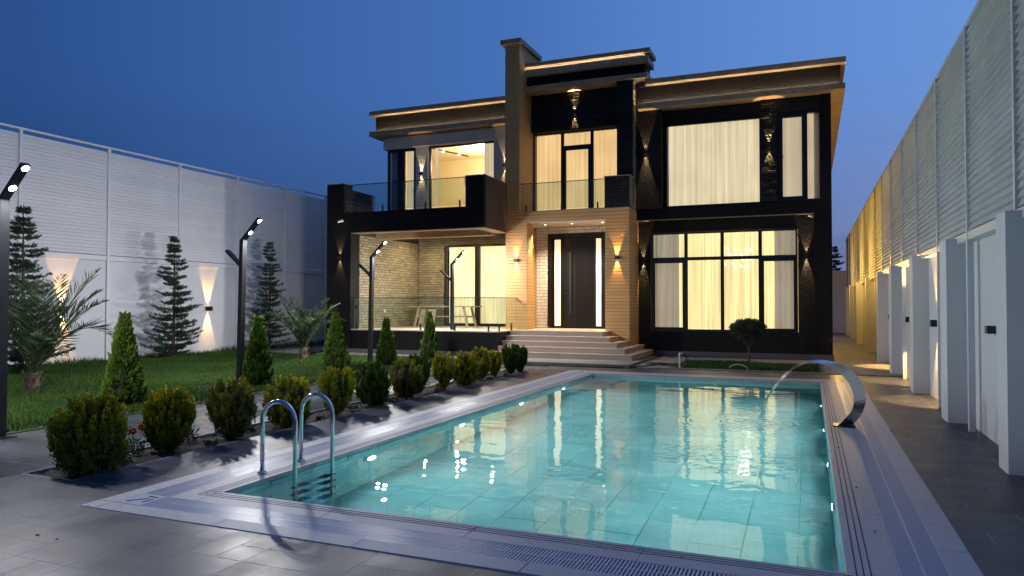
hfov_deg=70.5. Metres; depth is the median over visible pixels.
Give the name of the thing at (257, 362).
conical thuja
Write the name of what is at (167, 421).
thuja shrub
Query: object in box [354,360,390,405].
thuja shrub
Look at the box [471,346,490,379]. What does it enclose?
thuja shrub
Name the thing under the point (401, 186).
window
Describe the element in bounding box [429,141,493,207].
window
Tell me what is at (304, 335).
date palm
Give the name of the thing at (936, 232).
boundary wall
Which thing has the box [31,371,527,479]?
planting strip soil
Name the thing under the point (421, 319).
chair
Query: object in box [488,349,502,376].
thuja shrub
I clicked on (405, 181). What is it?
balcony railing
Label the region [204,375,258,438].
thuja shrub
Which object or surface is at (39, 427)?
lawn
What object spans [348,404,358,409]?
bedding plant
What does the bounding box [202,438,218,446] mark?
bedding plant
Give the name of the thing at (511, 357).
thuja shrub
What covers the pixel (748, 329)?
topiary tree
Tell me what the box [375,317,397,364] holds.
conical thuja
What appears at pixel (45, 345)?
date palm
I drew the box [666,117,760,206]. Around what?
window
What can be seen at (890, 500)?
swimming pool
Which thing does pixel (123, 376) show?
conical thuja
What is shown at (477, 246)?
terrace door
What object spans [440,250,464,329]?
garden lamp
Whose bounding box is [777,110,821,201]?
window
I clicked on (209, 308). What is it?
wall lamp
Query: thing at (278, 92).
sky
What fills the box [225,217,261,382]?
garden lamp
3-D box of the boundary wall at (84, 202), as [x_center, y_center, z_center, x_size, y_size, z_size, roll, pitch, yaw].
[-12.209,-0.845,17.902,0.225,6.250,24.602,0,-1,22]
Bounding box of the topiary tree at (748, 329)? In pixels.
[729,317,767,362]
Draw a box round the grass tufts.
[7,339,324,368]
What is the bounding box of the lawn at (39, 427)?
[6,353,432,434]
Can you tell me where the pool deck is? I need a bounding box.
[0,364,1023,575]
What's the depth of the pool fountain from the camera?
9.51 m
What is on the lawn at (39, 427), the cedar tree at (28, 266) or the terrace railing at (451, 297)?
the cedar tree at (28, 266)
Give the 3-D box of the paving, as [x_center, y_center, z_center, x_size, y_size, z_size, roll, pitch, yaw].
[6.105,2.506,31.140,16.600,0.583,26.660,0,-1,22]
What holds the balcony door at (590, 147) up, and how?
in the house
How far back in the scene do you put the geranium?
7.80 m
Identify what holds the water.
in the swimming pool
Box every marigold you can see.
[392,392,399,402]
[434,383,441,392]
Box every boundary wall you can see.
[0,123,326,364]
[845,0,1023,475]
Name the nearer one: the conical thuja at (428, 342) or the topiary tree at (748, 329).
the topiary tree at (748, 329)
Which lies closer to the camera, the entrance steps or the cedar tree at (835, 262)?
the entrance steps
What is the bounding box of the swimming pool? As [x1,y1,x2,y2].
[79,370,982,575]
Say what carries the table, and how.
on the house
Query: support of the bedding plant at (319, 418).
on the planting strip soil at (148, 455)
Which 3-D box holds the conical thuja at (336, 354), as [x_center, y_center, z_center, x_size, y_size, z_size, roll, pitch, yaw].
[-4.106,1.263,16.895,0.644,1.512,0.695,0,-1,22]
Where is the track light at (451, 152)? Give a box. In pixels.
[434,148,468,156]
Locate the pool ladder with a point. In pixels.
(289, 407)
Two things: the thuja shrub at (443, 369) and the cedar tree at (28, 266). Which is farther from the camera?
the cedar tree at (28, 266)
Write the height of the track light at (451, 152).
0.050 m
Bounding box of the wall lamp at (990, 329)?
[985,326,995,333]
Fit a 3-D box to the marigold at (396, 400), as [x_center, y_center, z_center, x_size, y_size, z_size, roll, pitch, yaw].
[-1.902,1.798,11.906,0.141,0.187,0.129,0,-1,22]
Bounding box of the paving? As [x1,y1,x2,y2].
[310,333,902,376]
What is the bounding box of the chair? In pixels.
[418,309,436,324]
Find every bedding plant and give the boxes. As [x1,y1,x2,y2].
[119,456,134,464]
[183,427,200,442]
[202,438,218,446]
[245,425,256,431]
[314,414,326,420]
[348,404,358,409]
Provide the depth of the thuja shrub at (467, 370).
14.36 m
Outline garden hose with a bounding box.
[502,353,687,367]
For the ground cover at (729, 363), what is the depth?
18.21 m
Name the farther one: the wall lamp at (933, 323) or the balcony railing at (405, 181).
the balcony railing at (405, 181)
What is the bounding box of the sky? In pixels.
[0,0,977,273]
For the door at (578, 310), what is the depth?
23.86 m
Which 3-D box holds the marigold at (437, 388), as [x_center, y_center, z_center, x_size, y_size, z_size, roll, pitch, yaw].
[-1.348,1.827,13.203,0.141,0.187,0.129,0,-1,22]
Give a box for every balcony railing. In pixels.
[345,177,463,212]
[520,178,603,211]
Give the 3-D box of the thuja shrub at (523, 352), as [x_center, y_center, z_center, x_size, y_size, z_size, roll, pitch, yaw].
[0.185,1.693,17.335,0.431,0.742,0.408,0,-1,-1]
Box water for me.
[240,377,844,571]
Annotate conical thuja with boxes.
[99,311,147,405]
[242,314,274,385]
[320,311,350,370]
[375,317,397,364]
[419,311,439,357]
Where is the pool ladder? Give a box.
[257,392,334,483]
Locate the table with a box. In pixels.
[407,306,482,326]
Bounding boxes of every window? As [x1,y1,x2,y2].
[387,148,415,210]
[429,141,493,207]
[652,228,797,332]
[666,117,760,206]
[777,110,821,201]
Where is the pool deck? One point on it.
(976, 491)
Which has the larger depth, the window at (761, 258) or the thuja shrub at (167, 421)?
the window at (761, 258)
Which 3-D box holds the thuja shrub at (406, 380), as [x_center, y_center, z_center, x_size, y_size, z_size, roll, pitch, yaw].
[-1.804,1.563,12.421,0.598,0.779,0.629,1,-1,-21]
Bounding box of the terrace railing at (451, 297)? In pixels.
[356,297,511,330]
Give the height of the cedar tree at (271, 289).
3.837 m
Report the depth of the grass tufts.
22.70 m
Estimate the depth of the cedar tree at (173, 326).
20.99 m
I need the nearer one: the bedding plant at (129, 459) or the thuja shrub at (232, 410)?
the bedding plant at (129, 459)
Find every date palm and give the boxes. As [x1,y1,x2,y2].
[8,267,112,391]
[264,295,345,358]
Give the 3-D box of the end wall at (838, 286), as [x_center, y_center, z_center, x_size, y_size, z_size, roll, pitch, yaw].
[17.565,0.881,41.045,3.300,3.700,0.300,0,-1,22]
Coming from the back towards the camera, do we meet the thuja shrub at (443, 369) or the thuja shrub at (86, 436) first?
the thuja shrub at (443, 369)
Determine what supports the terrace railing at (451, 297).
on the house
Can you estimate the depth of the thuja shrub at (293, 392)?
9.46 m
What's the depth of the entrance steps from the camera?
20.88 m
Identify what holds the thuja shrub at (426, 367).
on the planting strip soil at (148, 455)
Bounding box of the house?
[326,37,845,360]
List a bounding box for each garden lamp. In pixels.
[0,162,30,439]
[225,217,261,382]
[358,240,386,362]
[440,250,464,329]
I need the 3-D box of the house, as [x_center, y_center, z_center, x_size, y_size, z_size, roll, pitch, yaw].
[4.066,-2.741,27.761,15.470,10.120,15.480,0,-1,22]
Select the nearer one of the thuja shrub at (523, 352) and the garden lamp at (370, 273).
the thuja shrub at (523, 352)
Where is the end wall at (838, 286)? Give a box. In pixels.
[832,270,845,332]
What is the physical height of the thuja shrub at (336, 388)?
0.785 m
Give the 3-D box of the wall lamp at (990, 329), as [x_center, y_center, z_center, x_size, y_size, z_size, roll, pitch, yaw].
[5.540,0.483,8.397,0.083,0.090,0.124,0,-1,22]
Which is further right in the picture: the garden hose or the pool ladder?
the garden hose
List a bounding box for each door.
[444,243,505,326]
[534,127,616,210]
[561,237,595,327]
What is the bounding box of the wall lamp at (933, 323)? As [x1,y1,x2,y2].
[930,320,936,326]
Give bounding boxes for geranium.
[126,425,145,454]
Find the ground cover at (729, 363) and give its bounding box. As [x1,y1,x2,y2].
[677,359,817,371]
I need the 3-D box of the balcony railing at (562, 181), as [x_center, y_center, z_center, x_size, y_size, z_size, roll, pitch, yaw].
[1.517,-2.853,22.398,2.710,0.900,0.087,0,-1,22]
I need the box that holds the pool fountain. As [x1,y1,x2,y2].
[743,360,865,427]
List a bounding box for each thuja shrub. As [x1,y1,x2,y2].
[45,391,130,477]
[139,384,196,452]
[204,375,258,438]
[261,373,312,428]
[317,365,357,414]
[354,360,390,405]
[389,357,423,399]
[406,352,431,393]
[431,351,456,388]
[451,350,478,384]
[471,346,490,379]
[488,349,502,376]
[500,343,520,373]
[516,343,527,371]
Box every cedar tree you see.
[7,204,75,373]
[140,235,203,357]
[248,241,292,350]
[832,246,845,270]
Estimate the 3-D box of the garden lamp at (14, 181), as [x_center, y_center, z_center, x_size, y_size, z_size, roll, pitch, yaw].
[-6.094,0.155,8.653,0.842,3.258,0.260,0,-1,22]
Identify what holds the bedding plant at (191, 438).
on the planting strip soil at (148, 455)
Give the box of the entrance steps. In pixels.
[490,328,653,360]
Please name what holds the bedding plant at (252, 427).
on the planting strip soil at (148, 455)
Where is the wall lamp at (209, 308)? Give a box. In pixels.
[205,306,212,310]

